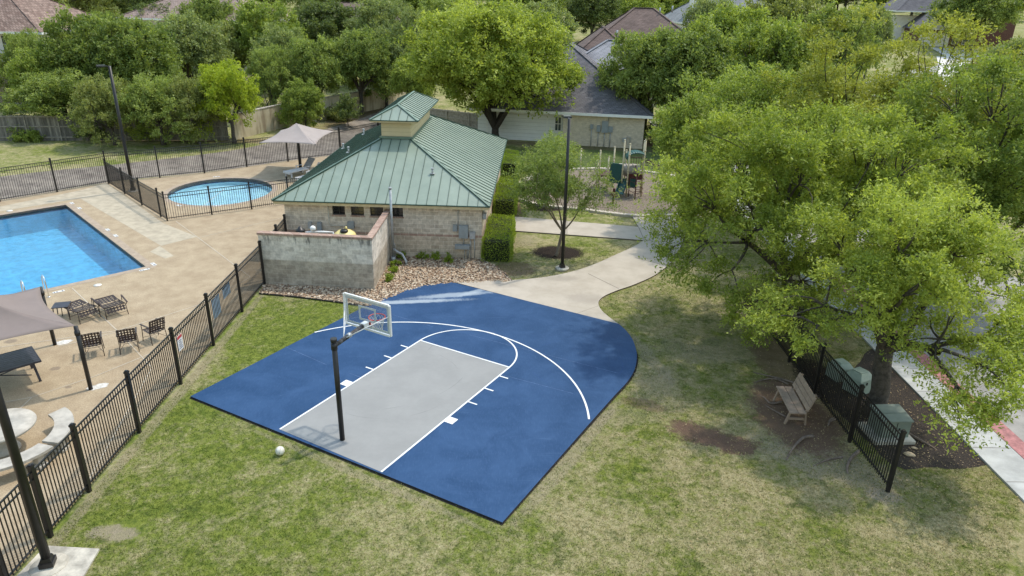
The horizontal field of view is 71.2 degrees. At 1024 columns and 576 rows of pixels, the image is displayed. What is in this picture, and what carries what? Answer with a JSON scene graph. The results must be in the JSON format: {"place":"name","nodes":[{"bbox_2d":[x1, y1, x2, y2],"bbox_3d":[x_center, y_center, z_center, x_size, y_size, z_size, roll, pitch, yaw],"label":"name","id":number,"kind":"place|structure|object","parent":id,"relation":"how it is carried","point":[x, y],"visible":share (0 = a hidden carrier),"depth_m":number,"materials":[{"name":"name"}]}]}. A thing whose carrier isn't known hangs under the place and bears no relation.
{"place":"outdoors","nodes":[
{"label":"outdoors","id":0,"kind":"place"},
{"bbox_2d":[0,0,98,108],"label":"tile roof house","id":1,"kind":"structure","parent":0,"point":[17,15],"depth_m":70.08,"materials":[{"name":"ceramic"}]},
{"bbox_2d":[0,104,1023,575],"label":"ground","id":2,"kind":"structure","parent":0,"point":[136,526],"depth_m":18.13,"materials":[{"name":"plant"}]},
{"bbox_2d":[0,27,40,105],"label":"shade tree","id":3,"kind":"object","parent":2,"relation":"on","point":[22,39],"visible":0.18,"depth_m":66.01,"materials":[{"name":"green plant"}]},
{"bbox_2d":[8,128,46,142],"bbox_3d":[-37.350,-11.741,55.277,2.716,1.384,2.262,1,23,0],"label":"shrub","id":4,"kind":"object","parent":2,"relation":"on","point":[34,136],"visible":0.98,"depth_m":54.91,"materials":[{"name":"green plant"}]},
{"bbox_2d":[3,41,71,114],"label":"shade tree","id":5,"kind":"object","parent":2,"relation":"on","point":[18,66],"visible":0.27,"depth_m":57.13,"materials":[{"name":"green plant"}]},
{"bbox_2d":[0,66,105,137],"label":"shade tree","id":6,"kind":"object","parent":2,"relation":"on","point":[48,95],"visible":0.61,"depth_m":54.76,"materials":[{"name":"green plant"}]},
{"bbox_2d":[17,546,99,575],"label":"concrete pad","id":7,"kind":"object","parent":2,"relation":"on","point":[80,561],"visible":0.6,"depth_m":15.43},
{"bbox_2d":[0,387,67,575],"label":"light pole","id":8,"kind":"object","parent":7,"relation":"on","point":[47,563],"visible":1,"depth_m":14.62,"materials":[{"name":"black metal"}]},
{"bbox_2d":[24,2,125,83],"bbox_3d":[-35.450,-18.907,60.592,9.265,9.988,8.876,-6,24,-17],"label":"shade tree","id":9,"kind":"object","parent":2,"relation":"on","point":[59,41],"visible":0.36,"depth_m":57.83,"materials":[{"name":"green plant"}]},
{"bbox_2d":[68,72,140,146],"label":"shade tree","id":10,"kind":"object","parent":2,"relation":"on","point":[97,94],"visible":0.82,"depth_m":52.16,"materials":[{"name":"green plant"}]},
{"bbox_2d":[0,115,229,140],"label":"wood fence","id":11,"kind":"object","parent":2,"relation":"on","point":[53,128],"visible":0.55,"depth_m":55.47,"materials":[{"name":"brown wood"}]},
{"bbox_2d":[63,9,185,89],"bbox_3d":[-31.942,-18.308,60.015,8.761,9.587,8.103,0,23,-3],"label":"shade tree","id":12,"kind":"object","parent":2,"relation":"on","point":[142,49],"visible":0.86,"depth_m":57.55,"materials":[{"name":"green plant"}]},
{"bbox_2d":[0,240,265,575],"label":"metal fence","id":13,"kind":"object","parent":2,"relation":"on","point":[34,482],"visible":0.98,"depth_m":19.13,"materials":[{"name":"metal"}]},
{"bbox_2d":[123,120,169,141],"bbox_3d":[-28.391,-12.410,55.813,4.130,2.063,2.898,17,28,34],"label":"shrub","id":14,"kind":"object","parent":2,"relation":"on","point":[130,131],"visible":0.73,"depth_m":55.29,"materials":[{"name":"green plant"}]},
{"bbox_2d":[108,71,207,144],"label":"shade tree","id":15,"kind":"object","parent":2,"relation":"on","point":[144,97],"visible":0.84,"depth_m":52.26,"materials":[{"name":"green plant"}]},
{"bbox_2d":[0,156,327,575],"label":"pool deck","id":16,"kind":"structure","parent":2,"relation":"on","point":[190,272],"depth_m":26.79,"materials":[{"name":"concrete"}]},
{"bbox_2d":[0,408,36,457],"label":"stone table","id":17,"kind":"object","parent":16,"relation":"on","point":[23,420],"visible":0.54,"depth_m":18.80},
{"bbox_2d":[0,346,41,381],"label":"patio table","id":18,"kind":"object","parent":16,"relation":"on","point":[17,359],"visible":1,"depth_m":22.05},
{"bbox_2d":[0,443,53,471],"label":"curved stone bench","id":19,"kind":"object","parent":16,"relation":"on","point":[36,453],"visible":0.75,"depth_m":18.14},
{"bbox_2d":[0,286,92,389],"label":"shade canopy","id":20,"kind":"object","parent":16,"relation":"on","point":[26,312],"visible":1,"depth_m":21.20,"materials":[{"name":"beige fabric"}]},
{"bbox_2d":[42,407,73,452],"bbox_3d":[-12.231,3.898,19.397,0.671,0.460,1.880,-9,25,-23],"label":"curved stone bench","id":21,"kind":"object","parent":16,"relation":"on","point":[62,418],"visible":0.74,"depth_m":19.18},
{"bbox_2d":[0,205,143,294],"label":"swimming pool shell","id":22,"kind":"object","parent":16,"relation":"in","point":[59,247],"visible":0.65,"depth_m":36.02,"materials":[{"name":"paint"}]},
{"bbox_2d":[0,203,155,291],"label":"pool coping","id":23,"kind":"object","parent":16,"relation":"on","point":[120,243],"visible":0.86,"depth_m":33.65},
{"bbox_2d":[61,298,100,323],"bbox_3d":[-15.981,0.769,26.440,1.285,0.654,0.870,15,26,29],"label":"lounge chair","id":24,"kind":"object","parent":16,"relation":"on","point":[89,306],"visible":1,"depth_m":26.37,"materials":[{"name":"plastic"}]},
{"bbox_2d":[0,183,195,245],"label":"pale deck slab","id":25,"kind":"structure","parent":16,"relation":"on","point":[106,198],"depth_m":39.06,"materials":[{"name":"concrete"}]},
{"bbox_2d":[92,294,128,319],"bbox_3d":[-15.091,0.624,26.826,1.285,0.654,0.870,20,29,38],"label":"lounge chair","id":26,"kind":"object","parent":16,"relation":"on","point":[102,300],"visible":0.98,"depth_m":26.73,"materials":[{"name":"brown metal"}]},
{"bbox_2d":[96,65,136,191],"bbox_3d":[-22.675,-9.059,41.163,0.949,7.270,0.598,-9,25,-23],"label":"light pole","id":27,"kind":"object","parent":16,"relation":"on","point":[120,123],"visible":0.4,"depth_m":40.97,"materials":[{"name":"black metal"}]},
{"bbox_2d":[116,327,139,354],"bbox_3d":[-12.957,1.662,24.081,0.620,0.940,0.715,-10,25,-25],"label":"patio chair","id":28,"kind":"object","parent":16,"relation":"on","point":[127,337],"visible":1,"depth_m":23.88,"materials":[{"name":"brown metal"}]},
{"bbox_2d":[4,189,279,477],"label":"deck joints","id":29,"kind":"object","parent":16,"relation":"on","point":[128,342],"visible":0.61,"depth_m":24.58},
{"bbox_2d":[103,158,300,220],"bbox_3d":[-18.307,-5.415,39.949,14.374,1.645,6.116,5,23,9],"label":"metal fence","id":30,"kind":"object","parent":16,"relation":"on","point":[133,180],"visible":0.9,"depth_m":39.22,"materials":[{"name":"metal"}]},
{"bbox_2d":[167,178,271,204],"bbox_3d":[-17.495,-5.630,43.052,5.945,0.450,6.254,1,23,0],"label":"wading pool shell","id":31,"kind":"object","parent":16,"relation":"in","point":[202,187],"visible":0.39,"depth_m":44.17,"materials":[{"name":"paint"}]},
{"bbox_2d":[162,177,277,206],"bbox_3d":[-17.491,-5.842,42.963,6.545,0.001,6.854,1,23,0],"label":"wading pool coping","id":32,"kind":"object","parent":16,"relation":"on","point":[274,190],"visible":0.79,"depth_m":42.83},
{"bbox_2d":[260,123,333,171],"bbox_3d":[-14.065,-9.259,47.142,3.701,3.200,4.600,1,23,0],"label":"shade canopy","id":33,"kind":"object","parent":16,"relation":"on","point":[298,134],"visible":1,"depth_m":45.90,"materials":[{"name":"beige fabric"}]},
{"bbox_2d":[271,91,507,258],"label":"clubhouse","id":34,"kind":"structure","parent":16,"relation":"on","point":[439,175],"depth_m":32.91,"materials":[{"name":"metal"}]},
{"bbox_2d":[143,7,236,80],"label":"shade tree","id":35,"kind":"object","parent":2,"relation":"on","point":[195,43],"visible":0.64,"depth_m":69.08,"materials":[{"name":"green plant"}]},
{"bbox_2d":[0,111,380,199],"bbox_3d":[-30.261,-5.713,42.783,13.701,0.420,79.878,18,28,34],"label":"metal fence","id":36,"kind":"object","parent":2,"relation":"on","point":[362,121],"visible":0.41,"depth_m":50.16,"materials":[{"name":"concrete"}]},
{"bbox_2d":[333,92,363,125],"bbox_3d":[-14.859,-15.943,63.579,2.751,2.955,2.764,15,26,30],"label":"shrub","id":37,"kind":"object","parent":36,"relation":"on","point":[345,109],"visible":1,"depth_m":63.06,"materials":[{"name":"green plant"}]},
{"bbox_2d":[388,53,434,95],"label":"shade tree","id":38,"kind":"object","parent":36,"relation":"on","point":[399,83],"visible":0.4,"depth_m":64.77,"materials":[{"name":"green plant"}]},
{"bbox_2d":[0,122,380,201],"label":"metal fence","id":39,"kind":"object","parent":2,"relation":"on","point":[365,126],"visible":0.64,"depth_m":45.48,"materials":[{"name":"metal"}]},
{"bbox_2d":[160,73,223,143],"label":"shade tree","id":40,"kind":"object","parent":2,"relation":"on","point":[183,93],"visible":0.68,"depth_m":53.22,"materials":[{"name":"green plant"}]},
{"bbox_2d":[176,57,264,143],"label":"shade tree","id":41,"kind":"object","parent":2,"relation":"on","point":[224,89],"visible":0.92,"depth_m":53.83,"materials":[{"name":"green plant"}]},
{"bbox_2d":[243,43,300,108],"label":"shade tree","id":42,"kind":"object","parent":2,"relation":"on","point":[273,72],"visible":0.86,"depth_m":62.95,"materials":[{"name":"green plant"}]},
{"bbox_2d":[248,21,322,93],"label":"shade tree","id":43,"kind":"object","parent":2,"relation":"on","point":[282,37],"visible":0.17,"depth_m":69.03,"materials":[{"name":"green plant"}]},
{"bbox_2d":[274,106,323,127],"bbox_3d":[-18.672,-14.674,61.684,4.562,2.925,3.737,1,23,0],"label":"shrub","id":44,"kind":"object","parent":2,"relation":"on","point":[284,119],"visible":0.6,"depth_m":61.20,"materials":[{"name":"green plant"}]},
{"bbox_2d":[275,76,325,125],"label":"shade tree","id":45,"kind":"object","parent":2,"relation":"on","point":[306,99],"visible":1,"depth_m":60.15,"materials":[{"name":"green plant"}]},
{"bbox_2d":[282,32,350,94],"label":"shade tree","id":46,"kind":"object","parent":2,"relation":"on","point":[318,63],"visible":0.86,"depth_m":64.38,"materials":[{"name":"green plant"}]},
{"bbox_2d":[231,88,405,139],"bbox_3d":[-16.059,-17.637,68.746,0.945,2.070,28.482,12,25,24],"label":"wooden fence","id":47,"kind":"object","parent":2,"relation":"on","point":[265,118],"depth_m":61.16,"materials":[{"name":"wood"}]},
{"bbox_2d":[256,209,391,289],"bbox_3d":[-7.933,-1.751,30.922,4.851,2.355,4.097,1,23,0],"label":"equipment enclosure","id":48,"kind":"object","parent":2,"relation":"on","point":[330,260],"visible":0.8,"depth_m":29.25,"materials":[{"name":"grey brick"}]},
{"bbox_2d":[328,23,402,113],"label":"shade tree","id":49,"kind":"object","parent":2,"relation":"on","point":[360,54],"visible":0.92,"depth_m":66.72,"materials":[{"name":"green plant"}]},
{"bbox_2d":[259,256,510,305],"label":"river rocks","id":50,"kind":"object","parent":2,"relation":"on","point":[428,275],"visible":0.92,"depth_m":30.54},
{"bbox_2d":[190,282,636,523],"bbox_3d":[-2.037,2.562,23.798,10.927,0.120,11.750,14,26,27],"label":"basketball court","id":51,"kind":"object","parent":2,"relation":"on","point":[499,451],"visible":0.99,"depth_m":22.55,"materials":[{"name":"blue paint"}]},
{"bbox_2d":[280,341,507,470],"bbox_3d":[-3.305,3.293,21.832,3.620,0.001,6.502,14,26,27],"label":"court key","id":52,"kind":"object","parent":51,"relation":"on","point":[394,408],"visible":1,"depth_m":21.38,"materials":[{"name":"grey paint"}]},
{"bbox_2d":[330,292,391,440],"bbox_3d":[-4.054,2.130,19.725,1.573,3.755,1.648,-3,23,-9],"label":"basketball hoop","id":53,"kind":"object","parent":52,"relation":"on","point":[365,324],"visible":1,"depth_m":19.25,"materials":[{"name":"black metal"}]},
{"bbox_2d":[280,322,589,471],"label":"court lines","id":54,"kind":"object","parent":51,"relation":"on","point":[450,420],"visible":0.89,"depth_m":22.80,"materials":[{"name":"paint"}]},
{"bbox_2d":[190,351,637,524],"bbox_3d":[-2.034,2.561,23.780,11.006,0.001,11.805,14,26,27],"label":"court edge gap","id":55,"kind":"object","parent":2,"relation":"on","point":[431,495],"visible":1,"depth_m":19.21,"materials":[{"name":"soil"}]},
{"bbox_2d":[430,108,477,128],"bbox_3d":[-4.115,-14.742,62.986,8.832,1.530,0.112,14,26,28],"label":"picket fence","id":56,"kind":"object","parent":2,"relation":"on","point":[466,119],"visible":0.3,"depth_m":63.27,"materials":[{"name":"brown wood"}]},
{"bbox_2d":[391,0,586,135],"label":"oak tree","id":57,"kind":"object","parent":2,"relation":"on","point":[487,51],"visible":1,"depth_m":52.74,"materials":[{"name":"green plant"}]},
{"bbox_2d":[480,213,515,262],"bbox_3d":[-0.614,-2.531,34.445,1.615,1.222,4.468,2,23,2],"label":"box hedge","id":58,"kind":"object","parent":2,"relation":"on","point":[498,238],"visible":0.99,"depth_m":32.91,"materials":[{"name":"green plant"}]},
{"bbox_2d":[492,175,518,216],"bbox_3d":[-0.303,-5.430,41.379,1.475,1.229,5.701,2,23,2],"label":"box hedge","id":59,"kind":"object","parent":2,"relation":"on","point":[504,203],"visible":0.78,"depth_m":39.20,"materials":[{"name":"green plant"}]},
{"bbox_2d":[501,149,519,177],"bbox_3d":[-0.087,-8.531,48.717,1.318,1.257,4.221,2,23,2],"label":"box hedge","id":60,"kind":"object","parent":2,"relation":"on","point":[508,158],"visible":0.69,"depth_m":47.25,"materials":[{"name":"green plant"}]},
{"bbox_2d":[510,127,583,210],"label":"tree","id":61,"kind":"object","parent":2,"relation":"on","point":[548,139],"visible":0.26,"depth_m":39.27,"materials":[{"name":"green plant"}]},
{"bbox_2d":[466,39,653,148],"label":"brick house","id":62,"kind":"structure","parent":2,"relation":"on","point":[604,118],"depth_m":57.24,"materials":[{"name":"white"}]},
{"bbox_2d":[488,113,546,140],"bbox_3d":[0.398,-13.255,58.844,4.900,2.130,0.063,5,23,9],"label":"garage door","id":63,"kind":"structure","parent":62,"relation":"in","point":[511,120],"depth_m":58.74,"materials":[{"name":"white"}]},
{"bbox_2d":[555,115,571,271],"bbox_3d":[2.309,-4.009,30.948,0.600,6.740,0.970,1,23,0],"label":"light pole","id":64,"kind":"object","parent":2,"relation":"on","point":[561,267],"visible":1,"depth_m":30.82,"materials":[{"name":"black metal"}]},
{"bbox_2d":[501,135,629,256],"bbox_3d":[2.431,-4.176,32.795,5.958,5.737,4.579,1,23,0],"label":"tree","id":65,"kind":"object","parent":2,"relation":"on","point":[552,182],"visible":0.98,"depth_m":31.98,"materials":[{"name":"green plant"}]},
{"bbox_2d":[454,215,683,322],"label":"footpath","id":66,"kind":"structure","parent":2,"relation":"on","point":[584,290],"depth_m":31.37,"materials":[{"name":"concrete"}]},
{"bbox_2d":[518,167,710,217],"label":"playground curb","id":67,"kind":"structure","parent":2,"relation":"on","point":[612,213],"depth_m":40.29,"materials":[{"name":"concrete"}]},
{"bbox_2d":[520,170,719,213],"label":"playground mulch","id":68,"kind":"object","parent":2,"relation":"on","point":[627,202],"visible":0.3,"depth_m":42.91,"materials":[{"name":"wood"}]},
{"bbox_2d":[579,139,665,198],"bbox_3d":[6.675,-7.520,43.621,5.910,3.491,2.698,16,27,31],"label":"play structure","id":69,"kind":"object","parent":68,"relation":"on","point":[619,171],"visible":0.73,"depth_m":43.33,"materials":[{"name":"beige paint"}]},
{"bbox_2d":[588,22,689,140],"bbox_3d":[10.469,-16.682,58.103,8.862,9.429,8.490,-4,23,-13],"label":"shade tree","id":70,"kind":"object","parent":2,"relation":"on","point":[634,61],"visible":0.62,"depth_m":55.92,"materials":[{"name":"green plant"}]},
{"bbox_2d":[634,20,747,112],"bbox_3d":[13.848,-16.065,56.402,10.041,9.728,9.619,3,23,5],"label":"shade tree","id":71,"kind":"object","parent":2,"relation":"on","point":[706,55],"visible":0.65,"depth_m":53.74,"materials":[{"name":"green plant"}]},
{"bbox_2d":[675,0,775,56],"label":"shade tree","id":72,"kind":"object","parent":2,"relation":"on","point":[732,18],"visible":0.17,"depth_m":60.43,"materials":[{"name":"green plant"}]},
{"bbox_2d":[644,56,836,229],"bbox_3d":[11.761,-7.116,36.197,9.776,8.884,10.749,1,23,0],"label":"live oak","id":73,"kind":"object","parent":2,"relation":"on","point":[669,136],"visible":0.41,"depth_m":34.78,"materials":[{"name":"green plant"}]},
{"bbox_2d":[723,10,833,94],"bbox_3d":[20.747,-16.843,57.596,9.946,10.486,9.529,-20,31,-41],"label":"shade tree","id":74,"kind":"object","parent":2,"relation":"on","point":[783,43],"visible":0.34,"depth_m":55.09,"materials":[{"name":"green plant"}]},
{"bbox_2d":[773,372,816,424],"bbox_3d":[8.383,3.284,21.258,0.758,1.014,1.520,3,23,4],"label":"park bench","id":75,"kind":"object","parent":2,"relation":"on","point":[792,402],"visible":1,"depth_m":21.10,"materials":[{"name":"brown"}]},
{"bbox_2d":[624,92,999,350],"bbox_3d":[9.928,-2.528,25.354,11.878,8.673,9.984,1,23,0],"label":"live oak","id":76,"kind":"object","parent":2,"relation":"on","point":[791,170],"visible":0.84,"depth_m":23.16,"materials":[{"name":"green plant"}]},
{"bbox_2d":[633,327,1023,575],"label":"fallen leaves","id":77,"kind":"object","parent":2,"relation":"on","point":[843,463],"visible":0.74,"depth_m":19.03,"materials":[{"name":"brown plant"}]},
{"bbox_2d":[765,285,906,492],"bbox_3d":[9.494,2.530,22.015,0.127,1.845,9.319,1,23,-1],"label":"metal fence","id":78,"kind":"object","parent":2,"relation":"on","point":[899,445],"visible":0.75,"depth_m":20.06,"materials":[{"name":"metal"}]},
{"bbox_2d":[802,0,891,74],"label":"shade tree","id":79,"kind":"object","parent":2,"relation":"on","point":[851,29],"visible":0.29,"depth_m":69.59,"materials":[{"name":"green plant"}]},
{"bbox_2d":[720,0,1023,239],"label":"street tree","id":80,"kind":"object","parent":2,"relation":"on","point":[854,91],"visible":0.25,"depth_m":29.89,"materials":[{"name":"green plant"}]},
{"bbox_2d":[727,166,1023,473],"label":"live oak","id":81,"kind":"object","parent":2,"relation":"on","point":[901,267],"visible":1,"depth_m":18.60,"materials":[{"name":"green plant"}]},
{"bbox_2d":[821,349,985,469],"bbox_3d":[11.284,3.484,22.193,3.013,0.001,7.007,1,23,0],"label":"mulch bed","id":82,"kind":"object","parent":2,"relation":"on","point":[909,395],"visible":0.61,"depth_m":20.55,"materials":[{"name":"soil"}]},
{"bbox_2d":[842,367,871,395],"bbox_3d":[10.942,2.921,22.565,0.619,0.749,0.640,-11,26,-26],"label":"utility pedestal","id":83,"kind":"object","parent":82,"relation":"on","point":[859,376],"visible":0.78,"depth_m":22.35,"materials":[{"name":"green metal"}]},
{"bbox_2d":[858,404,915,444],"bbox_3d":[10.705,3.861,20.332,1.159,0.736,1.025,0,23,-3],"label":"transformer box","id":84,"kind":"object","parent":82,"relation":"on","point":[898,417],"visible":0.69,"depth_m":20.12,"materials":[{"name":"metal"}]},
{"bbox_2d":[828,274,1023,458],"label":"red curb","id":85,"kind":"structure","parent":2,"relation":"on","point":[1015,442],"depth_m":20.67,"materials":[{"name":"paint"}]},
{"bbox_2d":[854,38,1023,336],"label":"street tree","id":86,"kind":"object","parent":2,"relation":"on","point":[1001,181],"visible":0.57,"depth_m":25.52,"materials":[{"name":"green plant"}]},
{"bbox_2d":[965,35,1023,96],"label":"shade tree","id":87,"kind":"object","parent":2,"relation":"on","point":[1003,45],"visible":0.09,"depth_m":58.08,"materials":[{"name":"green plant"}]},
{"bbox_2d":[79,0,1023,111],"bbox_3d":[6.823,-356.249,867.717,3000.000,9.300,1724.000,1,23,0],"label":"rising ground","id":88,"kind":"structure","parent":0,"point":[443,102],"depth_m":104.94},
{"bbox_2d":[53,0,121,16],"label":"distant tree","id":89,"kind":"object","parent":88,"relation":"on","point":[102,6],"visible":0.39,"depth_m":99.59,"materials":[{"name":"green plant"}]},
{"bbox_2d":[173,0,234,29],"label":"shade tree","id":90,"kind":"object","parent":88,"relation":"on","point":[208,12],"visible":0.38,"depth_m":87.47,"materials":[{"name":"green plant"}]},
{"bbox_2d":[116,0,297,70],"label":"tile house","id":91,"kind":"structure","parent":88,"relation":"on","point":[151,15],"depth_m":90.39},
{"bbox_2d":[192,18,251,80],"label":"shade tree","id":92,"kind":"object","parent":88,"relation":"on","point":[236,45],"visible":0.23,"depth_m":77.21,"materials":[{"name":"green plant"}]},
{"bbox_2d":[218,0,310,91],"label":"shade tree","id":93,"kind":"object","parent":88,"relation":"on","point":[251,16],"visible":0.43,"depth_m":77.31,"materials":[{"name":"green plant"}]},
{"bbox_2d":[288,0,358,42],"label":"shade tree","id":94,"kind":"object","parent":88,"relation":"on","point":[321,18],"visible":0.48,"depth_m":84.32,"materials":[{"name":"green plant"}]},
{"bbox_2d":[339,0,415,45],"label":"shade tree","id":95,"kind":"object","parent":88,"relation":"on","point":[373,13],"visible":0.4,"depth_m":80.83,"materials":[{"name":"green plant"}]},
{"bbox_2d":[375,2,426,92],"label":"shade tree","id":96,"kind":"object","parent":88,"relation":"on","point":[406,15],"visible":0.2,"depth_m":68.72,"materials":[{"name":"green plant"}]},
{"bbox_2d":[417,0,480,22],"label":"shade tree","id":97,"kind":"object","parent":88,"relation":"on","point":[433,5],"visible":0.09,"depth_m":87.52,"materials":[{"name":"green plant"}]},
{"bbox_2d":[521,0,581,55],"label":"shade tree","id":98,"kind":"object","parent":88,"relation":"on","point":[567,20],"visible":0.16,"depth_m":84.77,"materials":[{"name":"green plant"}]},
{"bbox_2d":[563,0,623,33],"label":"shade tree","id":99,"kind":"object","parent":88,"relation":"on","point":[586,14],"visible":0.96,"depth_m":107.87,"materials":[{"name":"green plant"}]},
{"bbox_2d":[577,6,685,102],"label":"brown roof house","id":100,"kind":"structure","parent":88,"relation":"on","point":[642,19],"depth_m":78.95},
{"bbox_2d":[617,0,671,15],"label":"shade tree","id":101,"kind":"object","parent":88,"relation":"on","point":[627,5],"visible":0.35,"depth_m":117.83,"materials":[{"name":"green plant"}]},
{"bbox_2d":[680,0,742,29],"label":"shade tree","id":102,"kind":"object","parent":88,"relation":"on","point":[702,6],"visible":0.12,"depth_m":77.60,"materials":[{"name":"green plant"}]},
{"bbox_2d":[664,0,764,28],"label":"grey roof house","id":103,"kind":"structure","parent":88,"relation":"on","point":[676,17],"depth_m":105.35,"materials":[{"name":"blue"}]},
{"bbox_2d":[740,0,834,27],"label":"shade tree","id":104,"kind":"object","parent":88,"relation":"on","point":[781,8],"visible":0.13,"depth_m":75.63,"materials":[{"name":"green plant"}]},
{"bbox_2d":[860,1,896,80],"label":"shade tree","id":105,"kind":"object","parent":88,"relation":"on","point":[887,30],"visible":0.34,"depth_m":88.65,"materials":[{"name":"green plant"}]},
{"bbox_2d":[880,0,1017,46],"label":"gabled house","id":106,"kind":"structure","parent":88,"relation":"on","point":[902,21],"depth_m":119.19,"materials":[{"name":"grey brick"}]},
{"bbox_2d":[920,0,1023,50],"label":"shade tree","id":107,"kind":"object","parent":88,"relation":"on","point":[999,12],"visible":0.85,"depth_m":106.72,"materials":[{"name":"green plant"}]},
{"bbox_2d":[648,120,1023,501],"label":"sidewalk","id":108,"kind":"structure","parent":0,"point":[1005,465],"depth_m":20.41,"materials":[{"name":"concrete"}]},
{"bbox_2d":[734,66,1023,441],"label":"street","id":109,"kind":"structure","parent":0,"point":[1016,426],"depth_m":26.72,"materials":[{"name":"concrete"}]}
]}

